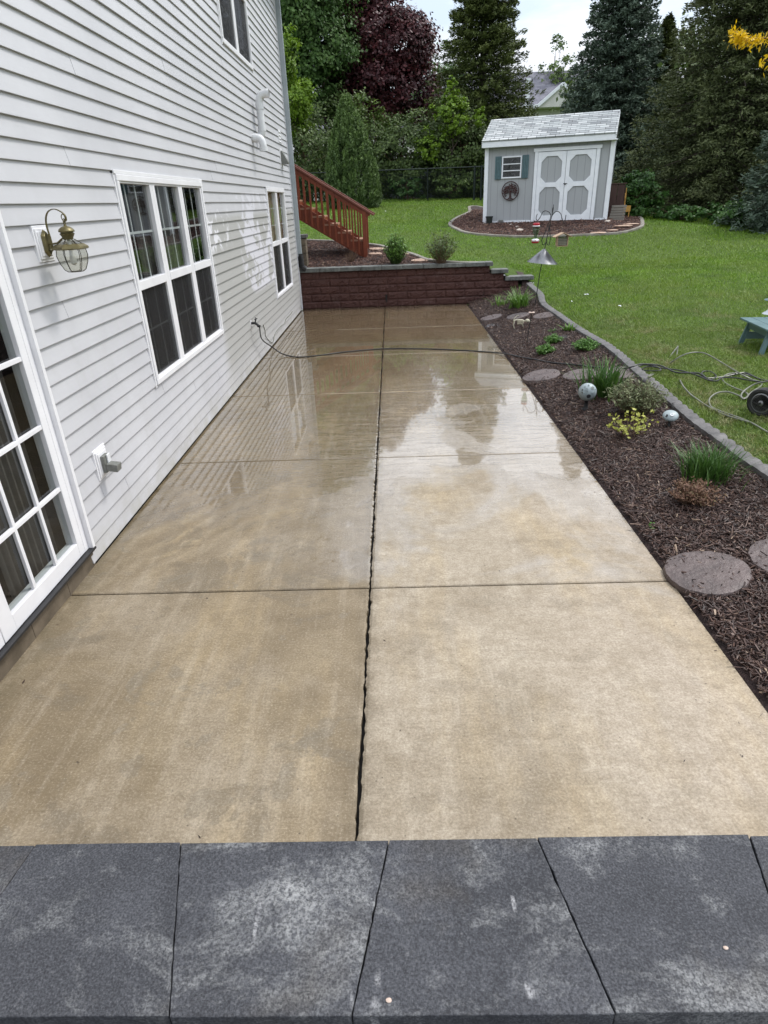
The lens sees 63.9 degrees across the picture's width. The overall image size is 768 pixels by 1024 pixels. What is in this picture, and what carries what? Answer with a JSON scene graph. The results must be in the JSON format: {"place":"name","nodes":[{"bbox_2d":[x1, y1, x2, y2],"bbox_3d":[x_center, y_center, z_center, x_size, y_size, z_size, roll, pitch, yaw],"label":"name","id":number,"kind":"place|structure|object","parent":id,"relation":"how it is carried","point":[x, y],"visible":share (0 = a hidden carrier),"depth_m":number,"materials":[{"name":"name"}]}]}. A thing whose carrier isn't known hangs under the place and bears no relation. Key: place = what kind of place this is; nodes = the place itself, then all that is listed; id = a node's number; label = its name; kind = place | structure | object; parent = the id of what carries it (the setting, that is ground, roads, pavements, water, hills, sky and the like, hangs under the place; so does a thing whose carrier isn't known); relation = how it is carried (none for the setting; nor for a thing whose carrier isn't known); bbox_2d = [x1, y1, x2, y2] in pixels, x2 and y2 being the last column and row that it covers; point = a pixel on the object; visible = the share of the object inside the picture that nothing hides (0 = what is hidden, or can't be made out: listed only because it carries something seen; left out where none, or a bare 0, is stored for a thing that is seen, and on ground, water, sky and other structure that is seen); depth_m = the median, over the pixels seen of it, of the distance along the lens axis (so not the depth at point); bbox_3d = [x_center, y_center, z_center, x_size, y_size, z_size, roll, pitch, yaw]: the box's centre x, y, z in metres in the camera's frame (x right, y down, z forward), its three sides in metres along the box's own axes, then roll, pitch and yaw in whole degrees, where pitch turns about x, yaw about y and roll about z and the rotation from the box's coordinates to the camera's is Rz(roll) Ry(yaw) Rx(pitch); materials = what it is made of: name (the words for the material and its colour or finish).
{"place":"outdoors","nodes":[
{"label":"outdoors","id":0,"kind":"place"},
{"bbox_2d":[0,304,767,845],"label":"patio","id":1,"kind":"structure","parent":0,"point":[544,660],"depth_m":3.09,"materials":[{"name":"concrete"}]},
{"bbox_2d":[259,327,767,380],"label":"garden hose","id":2,"kind":"object","parent":1,"relation":"on","point":[704,376],"visible":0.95,"depth_m":8.15,"materials":[{"name":"black rubber"}]},
{"bbox_3d":[-0.001,1.161,1.299,2.728,0.856,0.240,-2,27,1],"label":"terrace wall","id":3,"kind":"object","parent":1,"relation":"on","visible":0},
{"bbox_2d":[0,846,34,894],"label":"coping stone","id":4,"kind":"object","parent":3,"relation":"on","point":[12,859],"visible":0.39,"depth_m":1.18,"materials":[{"name":"grey stone"}]},
{"bbox_2d":[0,842,180,1023],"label":"coping stone","id":5,"kind":"object","parent":3,"relation":"on","point":[87,933],"visible":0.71,"depth_m":1.05,"materials":[{"name":"grey stone"}]},
{"bbox_2d":[170,841,387,1023],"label":"coping stone","id":6,"kind":"object","parent":3,"relation":"on","point":[272,932],"visible":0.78,"depth_m":1.05,"materials":[{"name":"grey stone"}]},
{"bbox_2d":[353,838,614,1023],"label":"coping stone","id":7,"kind":"object","parent":3,"relation":"on","point":[473,931],"visible":1,"depth_m":1.01,"materials":[{"name":"grey stone"}]},
{"bbox_2d":[537,835,767,1023],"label":"coping stone","id":8,"kind":"object","parent":3,"relation":"on","point":[660,922],"visible":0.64,"depth_m":1.04,"materials":[{"name":"grey stone"}]},
{"bbox_2d":[749,836,767,892],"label":"coping stone","id":9,"kind":"object","parent":3,"relation":"on","point":[759,844],"visible":0.36,"depth_m":1.14,"materials":[{"name":"grey stone"}]},
{"bbox_2d":[293,0,758,309],"label":"sky","id":10,"kind":"structure","parent":0,"point":[542,19],"materials":[{"name":"white"}]},
{"bbox_2d":[299,197,767,463],"bbox_3d":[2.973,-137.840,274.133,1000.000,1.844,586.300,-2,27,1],"label":"ground","id":11,"kind":"structure","parent":0,"point":[512,271],"depth_m":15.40,"materials":[{"name":"green plant"}]},
{"bbox_2d":[282,22,317,137],"bbox_3d":[-4.196,-16.530,26.069,2.924,6.556,3.115,-2,27,1],"label":"maple tree","id":12,"kind":"object","parent":11,"relation":"on","point":[301,107],"visible":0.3,"depth_m":25.24,"materials":[{"name":"green plant"}]},
{"bbox_2d":[290,101,358,201],"bbox_3d":[-3.703,-15.601,27.348,5.300,4.688,4.459,-2,27,1],"label":"shrub","id":13,"kind":"object","parent":11,"relation":"on","point":[317,141],"visible":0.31,"depth_m":26.46,"materials":[{"name":"green plant"}]},
{"bbox_2d":[280,0,373,200],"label":"maple tree","id":14,"kind":"object","parent":11,"relation":"on","point":[314,21],"visible":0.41,"depth_m":28.73,"materials":[{"name":"green plant"}]},
{"bbox_2d":[289,81,384,200],"bbox_3d":[-3.889,-18.597,31.563,9.692,6.125,8.111,-2,27,1],"label":"shrub","id":15,"kind":"object","parent":11,"relation":"on","point":[317,111],"visible":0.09,"depth_m":29.76,"materials":[{"name":"green plant"}]},
{"bbox_2d":[324,92,382,208],"bbox_3d":[-1.217,-13.519,23.408,2.384,4.145,2.388,-2,27,1],"label":"upright pine","id":16,"kind":"object","parent":11,"relation":"on","point":[348,141],"visible":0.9,"depth_m":22.90,"materials":[{"name":"green plant"}]},
{"bbox_2d":[299,240,435,267],"bbox_3d":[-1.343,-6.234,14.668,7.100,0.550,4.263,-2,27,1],"label":"mulch","id":17,"kind":"object","parent":11,"relation":"on","point":[343,260],"visible":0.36,"depth_m":13.96,"materials":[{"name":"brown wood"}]},
{"bbox_2d":[300,234,308,265],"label":"stone pillar","id":18,"kind":"structure","parent":17,"relation":"on","point":[304,246],"depth_m":13.08,"materials":[{"name":"stone"}]},
{"bbox_2d":[294,164,374,256],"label":"wooden staircase","id":19,"kind":"structure","parent":17,"relation":"on","point":[326,225],"depth_m":13.76,"materials":[{"name":"red wood"}]},
{"bbox_2d":[381,230,411,263],"bbox_3d":[0.240,-5.536,12.883,0.607,0.706,0.563,-18,31,-29],"label":"peony","id":20,"kind":"object","parent":17,"relation":"on","point":[395,250],"visible":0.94,"depth_m":12.85,"materials":[{"name":"green plant"}]},
{"bbox_2d":[424,226,458,263],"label":"shrub","id":21,"kind":"object","parent":17,"relation":"on","point":[442,249],"visible":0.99,"depth_m":12.59,"materials":[{"name":"green plant"}]},
{"bbox_2d":[324,87,411,198],"bbox_3d":[-0.764,-16.999,29.164,4.345,4.988,3.543,-2,27,1],"label":"shrub","id":22,"kind":"object","parent":11,"relation":"on","point":[374,127],"visible":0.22,"depth_m":28.26,"materials":[{"name":"green plant"}]},
{"bbox_2d":[315,0,447,193],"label":"purple maple","id":23,"kind":"object","parent":11,"relation":"on","point":[403,71],"visible":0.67,"depth_m":30.52,"materials":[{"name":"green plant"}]},
{"bbox_2d":[299,165,484,203],"bbox_3d":[-0.320,-13.732,26.230,19.223,1.512,0.100,-2,27,1],"label":"chain link fence","id":24,"kind":"object","parent":11,"relation":"on","point":[474,176],"visible":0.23,"depth_m":26.06,"materials":[{"name":"black metal"}]},
{"bbox_2d":[307,239,478,262],"bbox_3d":[-1.742,-6.585,15.341,9.399,0.601,1.951,13,31,28],"label":"garden edging","id":25,"kind":"object","parent":11,"relation":"on","point":[410,253],"visible":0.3,"depth_m":13.82,"materials":[{"name":"concrete"}]},
{"bbox_2d":[388,173,426,198],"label":"shrub","id":26,"kind":"object","parent":11,"relation":"on","point":[399,192],"visible":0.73,"depth_m":27.18,"materials":[{"name":"green plant"}]},
{"bbox_2d":[371,107,450,197],"bbox_3d":[1.157,-15.900,28.019,4.412,4.151,3.886,-2,27,1],"label":"lilac bush","id":27,"kind":"object","parent":11,"relation":"on","point":[389,144],"visible":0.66,"depth_m":27.05,"materials":[{"name":"green plant"}]},
{"bbox_2d":[299,261,533,308],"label":"retaining wall","id":28,"kind":"structure","parent":11,"relation":"on","point":[387,285],"depth_m":12.90,"materials":[{"name":"brown brick"}]},
{"bbox_2d":[400,39,464,151],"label":"maple tree","id":29,"kind":"object","parent":11,"relation":"on","point":[443,66],"visible":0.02,"depth_m":44.83,"materials":[{"name":"green plant"}]},
{"bbox_2d":[381,162,483,197],"bbox_3d":[4.065,-16.291,30.392,8.520,2.181,0.120,-2,27,1],"label":"fence","id":30,"kind":"object","parent":11,"relation":"on","point":[425,172],"depth_m":30.63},
{"bbox_2d":[413,75,486,192],"bbox_3d":[2.767,-15.973,26.591,3.241,4.756,1.680,-2,27,1],"label":"young tree","id":31,"kind":"object","parent":11,"relation":"on","point":[447,115],"visible":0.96,"depth_m":26.00,"materials":[{"name":"green plant"}]},
{"bbox_2d":[410,92,492,197],"bbox_3d":[3.264,-15.906,27.559,4.286,4.721,3.716,-14,29,-22],"label":"lilac bush","id":32,"kind":"object","parent":11,"relation":"on","point":[470,157],"visible":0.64,"depth_m":26.88,"materials":[{"name":"green plant"}]},
{"bbox_2d":[432,176,472,198],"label":"shrub","id":33,"kind":"object","parent":11,"relation":"on","point":[447,184],"visible":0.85,"depth_m":26.87,"materials":[{"name":"green plant"}]},
{"bbox_2d":[409,0,546,197],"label":"spruce tree","id":34,"kind":"object","parent":11,"relation":"on","point":[497,36],"visible":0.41,"depth_m":27.56,"materials":[{"name":"green plant"}]},
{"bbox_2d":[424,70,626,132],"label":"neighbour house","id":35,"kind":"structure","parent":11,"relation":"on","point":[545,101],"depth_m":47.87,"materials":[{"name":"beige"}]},
{"bbox_2d":[450,207,641,234],"bbox_3d":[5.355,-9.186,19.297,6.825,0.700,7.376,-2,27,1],"label":"mulch","id":36,"kind":"object","parent":11,"relation":"on","point":[477,213],"visible":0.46,"depth_m":17.40,"materials":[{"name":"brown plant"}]},
{"bbox_2d":[482,110,619,222],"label":"shed","id":37,"kind":"structure","parent":36,"relation":"on","point":[563,164],"depth_m":17.66,"materials":[{"name":"grey wood"}]},
{"bbox_2d":[502,181,518,200],"bbox_3d":[3.731,-9.482,18.177,0.512,0.513,0.084,7,28,18],"label":"wall ornament","id":38,"kind":"object","parent":37,"relation":"attached to","point":[511,186],"depth_m":18.16,"materials":[{"name":"brown metal"}]},
{"bbox_2d":[501,155,521,178],"bbox_3d":[3.717,-10.038,17.918,0.570,0.565,0.043,7,28,18],"label":"window","id":39,"kind":"structure","parent":37,"relation":"in","point":[511,165],"depth_m":17.92,"materials":[{"name":"white paint"}]},
{"bbox_2d":[534,151,566,220],"bbox_3d":[4.833,-9.392,17.775,0.864,1.765,0.083,7,28,18],"label":"door","id":40,"kind":"structure","parent":37,"relation":"in","point":[551,168],"depth_m":17.77,"materials":[{"name":"white paint"}]},
{"bbox_2d":[561,149,596,219],"bbox_3d":[5.549,-9.308,17.552,0.784,1.765,0.052,7,28,18],"label":"door","id":41,"kind":"structure","parent":37,"relation":"in","point":[580,164],"depth_m":17.53,"materials":[{"name":"white paint"}]},
{"bbox_2d":[609,205,626,220],"bbox_3d":[6.728,-8.612,17.721,0.459,0.390,0.419,6,28,16],"label":"plank stack","id":42,"kind":"object","parent":36,"relation":"on","point":[620,211],"visible":0.94,"depth_m":17.64,"materials":[{"name":"wood"}]},
{"bbox_2d":[616,167,672,216],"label":"shrub","id":43,"kind":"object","parent":36,"relation":"on","point":[637,200],"depth_m":18.83,"materials":[{"name":"green plant"}]},
{"bbox_2d":[448,205,644,237],"bbox_3d":[5.438,-9.905,20.604,5.879,0.749,10.674,4,28,13],"label":"garden edging","id":44,"kind":"object","parent":11,"relation":"on","point":[545,236],"visible":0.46,"depth_m":16.41,"materials":[{"name":"concrete"}]},
{"bbox_2d":[534,33,575,84],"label":"maple tree","id":45,"kind":"object","parent":11,"relation":"on","point":[559,69],"visible":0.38,"depth_m":48.92,"materials":[{"name":"green plant"}]},
{"bbox_2d":[607,183,626,216],"bbox_3d":[6.968,-9.353,18.586,0.450,1.015,0.872,3,27,10],"label":"wooden bin","id":46,"kind":"object","parent":11,"relation":"on","point":[619,194],"visible":0.56,"depth_m":18.15,"materials":[{"name":"brown wood"}]},
{"bbox_2d":[559,0,678,198],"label":"blue spruce","id":47,"kind":"object","parent":11,"relation":"on","point":[617,18],"visible":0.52,"depth_m":25.07,"materials":[{"name":"green plant"}]},
{"bbox_2d":[549,19,714,152],"bbox_3d":[13.403,-19.305,30.218,12.296,8.344,7.841,-2,27,1],"label":"maple tree","id":48,"kind":"object","parent":11,"relation":"on","point":[572,81],"visible":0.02,"depth_m":29.19,"materials":[{"name":"green plant"}]},
{"bbox_2d":[618,12,686,199],"bbox_3d":[11.921,-17.260,27.022,3.633,7.500,3.631,-15,30,-24],"label":"spruce tree","id":49,"kind":"object","parent":11,"relation":"on","point":[668,25],"visible":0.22,"depth_m":25.72,"materials":[{"name":"green plant"}]},
{"bbox_2d":[640,202,711,221],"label":"shrub","id":50,"kind":"object","parent":11,"relation":"on","point":[673,213],"visible":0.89,"depth_m":18.19,"materials":[{"name":"green plant"}]},
{"bbox_2d":[596,1,766,190],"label":"maple tree","id":51,"kind":"object","parent":11,"relation":"on","point":[660,64],"visible":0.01,"depth_m":26.82,"materials":[{"name":"green plant"}]},
{"bbox_2d":[612,0,767,221],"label":"spruce tree","id":52,"kind":"object","parent":11,"relation":"on","point":[728,115],"visible":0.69,"depth_m":19.36,"materials":[{"name":"green plant"}]},
{"bbox_2d":[665,41,734,200],"bbox_3d":[14.253,-17.440,28.340,5.796,6.980,5.406,-2,27,1],"label":"spruce tree","id":53,"kind":"object","parent":11,"relation":"on","point":[690,110],"visible":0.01,"depth_m":27.35,"materials":[{"name":"green plant"}]},
{"bbox_2d":[672,18,767,207],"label":"spruce tree","id":54,"kind":"object","parent":11,"relation":"on","point":[739,137],"visible":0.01,"depth_m":21.58,"materials":[{"name":"green plant"}]},
{"bbox_2d":[695,198,760,226],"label":"shrub","id":55,"kind":"object","parent":11,"relation":"on","point":[716,212],"visible":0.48,"depth_m":17.42,"materials":[{"name":"green plant"}]},
{"bbox_2d":[708,130,767,234],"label":"blue spruce","id":56,"kind":"object","parent":11,"relation":"on","point":[758,199],"visible":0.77,"depth_m":16.45,"materials":[{"name":"green plant"}]},
{"bbox_2d":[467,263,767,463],"bbox_3d":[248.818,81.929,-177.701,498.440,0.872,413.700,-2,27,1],"label":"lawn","id":57,"kind":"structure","parent":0,"point":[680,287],"depth_m":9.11,"materials":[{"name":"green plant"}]},
{"bbox_2d":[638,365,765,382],"bbox_3d":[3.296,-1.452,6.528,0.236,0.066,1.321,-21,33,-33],"label":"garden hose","id":58,"kind":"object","parent":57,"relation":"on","point":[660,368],"visible":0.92,"depth_m":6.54,"materials":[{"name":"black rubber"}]},
{"bbox_2d":[648,346,767,396],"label":"pressure hose","id":59,"kind":"object","parent":57,"relation":"on","point":[743,391],"visible":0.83,"depth_m":6.59,"materials":[{"name":"grey rubber"}]},
{"bbox_2d":[676,346,748,422],"bbox_3d":[3.182,-1.345,6.386,0.322,0.226,2.522,3,27,10],"label":"pressure hose","id":60,"kind":"object","parent":57,"relation":"on","point":[688,392],"visible":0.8,"depth_m":5.82,"materials":[{"name":"grey rubber"}]},
{"bbox_2d":[708,372,767,432],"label":"pressure hose","id":61,"kind":"object","parent":57,"relation":"on","point":[741,397],"visible":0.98,"depth_m":5.84,"materials":[{"name":"grey rubber"}]},
{"bbox_2d":[724,19,767,77],"bbox_3d":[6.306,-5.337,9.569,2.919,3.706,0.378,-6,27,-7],"label":"golden tree","id":62,"kind":"object","parent":57,"relation":"on","point":[736,38],"visible":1,"depth_m":8.72,"materials":[{"name":"yellow plant"}]},
{"bbox_2d":[738,317,767,354],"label":"side table","id":63,"kind":"object","parent":57,"relation":"on","point":[758,326],"visible":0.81,"depth_m":7.55,"materials":[{"name":"teal paint"}]},
{"bbox_2d":[747,387,767,416],"bbox_3d":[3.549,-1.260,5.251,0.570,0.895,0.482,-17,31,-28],"label":"wheel","id":64,"kind":"object","parent":57,"relation":"on","point":[757,401],"visible":0.98,"depth_m":5.37,"materials":[{"name":"rubber"}]},
{"bbox_2d":[468,271,767,712],"bbox_3d":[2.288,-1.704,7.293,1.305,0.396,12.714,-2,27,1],"label":"mulch","id":65,"kind":"object","parent":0,"point":[566,421],"visible":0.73,"depth_m":4.68,"materials":[{"name":"brown wood"}]},
{"bbox_2d":[480,314,502,321],"bbox_3d":[1.934,-3.471,11.038,0.405,0.067,0.409,-12,26,7],"label":"stepping stone","id":66,"kind":"object","parent":65,"relation":"on","point":[488,317],"visible":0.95,"depth_m":11.00,"materials":[{"name":"grey stone"}]},
{"bbox_2d":[491,294,508,305],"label":"daylily","id":67,"kind":"object","parent":65,"relation":"on","point":[498,302],"visible":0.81,"depth_m":11.83,"materials":[{"name":"green plant"}]},
{"bbox_2d":[506,312,529,319],"bbox_3d":[2.319,-3.375,10.656,0.406,0.068,0.408,-11,27,6],"label":"stepping stone","id":68,"kind":"object","parent":65,"relation":"on","point":[521,315],"visible":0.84,"depth_m":10.62,"materials":[{"name":"grey stone"}]},
{"bbox_2d":[513,315,529,328],"bbox_3d":[2.210,-3.046,9.863,0.283,0.225,0.071,-2,27,1],"label":"skeleton ornament","id":69,"kind":"object","parent":65,"relation":"on","point":[523,321],"visible":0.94,"depth_m":9.84,"materials":[{"name":"plastic"}]},
{"bbox_2d":[501,284,549,308],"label":"daylily","id":70,"kind":"object","parent":65,"relation":"on","point":[517,301],"visible":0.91,"depth_m":11.22,"materials":[{"name":"green plant"}]},
{"bbox_2d":[522,369,560,383],"bbox_3d":[1.891,-1.626,7.407,0.452,0.067,0.455,-11,27,6],"label":"stepping stone","id":71,"kind":"object","parent":65,"relation":"on","point":[538,375],"visible":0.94,"depth_m":7.36,"materials":[{"name":"grey stone"}]},
{"bbox_2d":[533,312,553,319],"bbox_3d":[2.689,-3.272,10.299,0.411,0.068,0.408,-9,28,5],"label":"stepping stone","id":72,"kind":"object","parent":65,"relation":"on","point":[538,316],"visible":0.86,"depth_m":10.25,"materials":[{"name":"grey stone"}]},
{"bbox_2d":[535,342,555,354],"bbox_3d":[2.147,-2.172,8.204,0.267,0.166,0.319,-2,27,1],"label":"sedum","id":73,"kind":"object","parent":65,"relation":"on","point":[543,349],"visible":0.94,"depth_m":8.15,"materials":[{"name":"green plant"}]},
{"bbox_2d":[527,204,565,306],"bbox_3d":[2.749,-4.319,10.710,0.527,1.844,0.527,20,34,37],"label":"shepherd hook","id":74,"kind":"object","parent":65,"relation":"on","point":[542,256],"visible":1,"depth_m":10.53,"materials":[{"name":"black metal"}]},
{"bbox_2d":[552,222,572,246],"bbox_3d":[3.045,-4.740,10.494,0.299,0.384,0.200,-2,27,1],"label":"suet feeder","id":75,"kind":"object","parent":74,"relation":"hanging from","point":[560,241],"visible":1,"depth_m":10.51,"materials":[{"name":"beige wood"}]},
{"bbox_2d":[544,333,563,343],"bbox_3d":[2.375,-2.430,8.606,0.290,0.181,0.251,-2,27,1],"label":"sedum","id":76,"kind":"object","parent":65,"relation":"on","point":[553,338],"visible":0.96,"depth_m":8.56,"materials":[{"name":"green plant"}]},
{"bbox_2d":[562,368,597,380],"bbox_3d":[2.275,-1.574,7.134,0.401,0.067,0.407,-9,28,5],"label":"stepping stone","id":77,"kind":"object","parent":65,"relation":"on","point":[570,376],"visible":0.5,"depth_m":7.12,"materials":[{"name":"grey stone"}]},
{"bbox_2d":[571,336,601,351],"bbox_3d":[2.603,-2.155,7.928,0.374,0.183,0.360,-2,27,1],"label":"sedum","id":78,"kind":"object","parent":65,"relation":"on","point":[585,344],"visible":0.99,"depth_m":7.89,"materials":[{"name":"green plant"}]},
{"bbox_2d":[578,383,596,410],"bbox_3d":[2.008,-1.128,6.097,0.175,0.300,0.178,-2,27,1],"label":"moon ornament","id":79,"kind":"object","parent":65,"relation":"on","point":[587,392],"visible":0.98,"depth_m":6.01,"materials":[{"name":"plastic"}]},
{"bbox_2d":[558,353,651,401],"bbox_3d":[2.274,-1.400,6.355,0.898,0.432,0.898,-2,27,1],"label":"iris","id":80,"kind":"object","parent":65,"relation":"on","point":[602,382],"visible":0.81,"depth_m":6.37,"materials":[{"name":"green plant"}]},
{"bbox_2d":[599,366,635,378],"bbox_3d":[2.654,-1.550,6.947,0.451,0.067,0.446,-8,28,4],"label":"stepping stone","id":81,"kind":"object","parent":65,"relation":"on","point":[629,372],"visible":0.25,"depth_m":6.87,"materials":[{"name":"grey stone"}]},
{"bbox_2d":[606,408,658,437],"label":"yellow shrub","id":82,"kind":"object","parent":65,"relation":"on","point":[621,428],"visible":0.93,"depth_m":5.33,"materials":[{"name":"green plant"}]},
{"bbox_2d":[604,373,673,415],"bbox_3d":[2.377,-1.090,5.757,0.585,0.394,0.622,-2,27,1],"label":"shrub","id":83,"kind":"object","parent":65,"relation":"on","point":[641,401],"visible":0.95,"depth_m":5.70,"materials":[{"name":"green plant"}]},
{"bbox_2d":[526,282,767,482],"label":"garden edging","id":84,"kind":"object","parent":65,"relation":"on","point":[691,417],"visible":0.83,"depth_m":5.75,"materials":[{"name":"concrete"}]},
{"bbox_2d":[662,410,678,426],"bbox_3d":[2.512,-0.810,5.410,0.132,0.156,0.126,-2,27,1],"label":"globe ornament","id":85,"kind":"object","parent":65,"relation":"on","point":[669,416],"visible":0.98,"depth_m":5.37,"materials":[{"name":"plastic"}]},
{"bbox_2d":[665,474,727,506],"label":"russet shrub","id":86,"kind":"object","parent":65,"relation":"on","point":[691,495],"visible":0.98,"depth_m":4.14,"materials":[{"name":"brown plant"}]},
{"bbox_2d":[663,551,752,598],"bbox_3d":[1.844,0.358,3.501,0.451,0.066,0.454,-9,27,5],"label":"stepping stone","id":87,"kind":"object","parent":65,"relation":"on","point":[678,579],"visible":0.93,"depth_m":3.47,"materials":[{"name":"grey stone"}]},
{"bbox_2d":[668,436,758,490],"bbox_3d":[2.354,-0.370,4.444,0.690,0.276,0.720,23,36,40],"label":"iris","id":88,"kind":"object","parent":65,"relation":"on","point":[705,467],"visible":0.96,"depth_m":4.42,"materials":[{"name":"green plant"}]},
{"bbox_2d":[747,539,767,573],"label":"stepping stone","id":89,"kind":"object","parent":65,"relation":"on","point":[756,552],"visible":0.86,"depth_m":3.54,"materials":[{"name":"grey stone"}]},
{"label":"subsoil","id":90,"kind":"structure","parent":0,"visible":0},
{"bbox_2d":[0,0,302,681],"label":"house","id":91,"kind":"structure","parent":90,"relation":"on","point":[138,347],"depth_m":4.39,"materials":[{"name":"plastic"}]},
{"bbox_2d":[0,212,96,660],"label":"patio door","id":92,"kind":"structure","parent":91,"relation":"in","point":[32,566],"depth_m":3.32,"materials":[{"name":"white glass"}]},
{"bbox_2d":[28,209,88,272],"bbox_3d":[-1.785,-1.500,3.407,0.244,0.321,0.203,-2,27,1],"label":"wall lantern","id":93,"kind":"object","parent":91,"relation":"attached to","point":[44,248],"depth_m":3.38,"materials":[{"name":"gold metal"}]},
{"bbox_2d":[91,443,121,480],"bbox_3d":[-1.795,-0.328,4.016,0.132,0.202,0.172,-2,27,1],"label":"outlet box","id":94,"kind":"object","parent":91,"relation":"attached to","point":[105,465],"visible":1,"depth_m":3.99,"materials":[{"name":"grey plastic"}]},
{"bbox_2d":[110,169,223,387],"bbox_3d":[-1.912,-2.195,5.626,0.146,1.547,2.243,-2,27,1],"label":"window","id":95,"kind":"structure","parent":91,"relation":"in","point":[157,279],"depth_m":5.41,"materials":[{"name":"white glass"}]},
{"bbox_2d":[216,0,253,72],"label":"window","id":96,"kind":"structure","parent":91,"relation":"in","point":[235,49],"depth_m":7.93,"materials":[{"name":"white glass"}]},
{"bbox_2d":[251,133,267,151],"bbox_3d":[-1.773,-5.261,8.756,0.218,0.225,0.116,-2,27,1],"label":"exhaust pipe","id":97,"kind":"object","parent":91,"relation":"attached to","point":[259,139],"visible":1,"depth_m":8.72,"materials":[{"name":"white plastic"}]},
{"bbox_2d":[255,88,269,136],"bbox_3d":[-1.758,-5.730,8.888,0.263,0.635,0.116,-2,27,1],"label":"exhaust pipe","id":98,"kind":"object","parent":91,"relation":"attached to","point":[261,95],"visible":0.89,"depth_m":8.82,"materials":[{"name":"white plastic"}]},
{"bbox_2d":[264,186,292,299],"bbox_3d":[-1.857,-4.695,10.701,0.148,1.674,1.824,-2,27,1],"label":"window","id":99,"kind":"structure","parent":91,"relation":"in","point":[272,194],"depth_m":10.75,"materials":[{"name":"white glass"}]},
{"bbox_2d":[279,148,288,167],"bbox_3d":[-1.784,-6.337,11.013,0.135,0.300,0.260,-2,27,1],"label":"dryer hood","id":100,"kind":"object","parent":91,"relation":"attached to","point":[284,159],"visible":1,"depth_m":10.96,"materials":[{"name":"grey plastic"}]},
{"bbox_2d":[275,0,306,271],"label":"downspout","id":101,"kind":"object","parent":91,"relation":"attached to","point":[302,266],"visible":1,"depth_m":11.57,"materials":[{"name":"white metal"}]},
{"bbox_2d":[356,314,384,839],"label":"patio joint soil","id":102,"kind":"structure","parent":90,"relation":"on","point":[361,754],"depth_m":2.89,"materials":[{"name":"black soil"}]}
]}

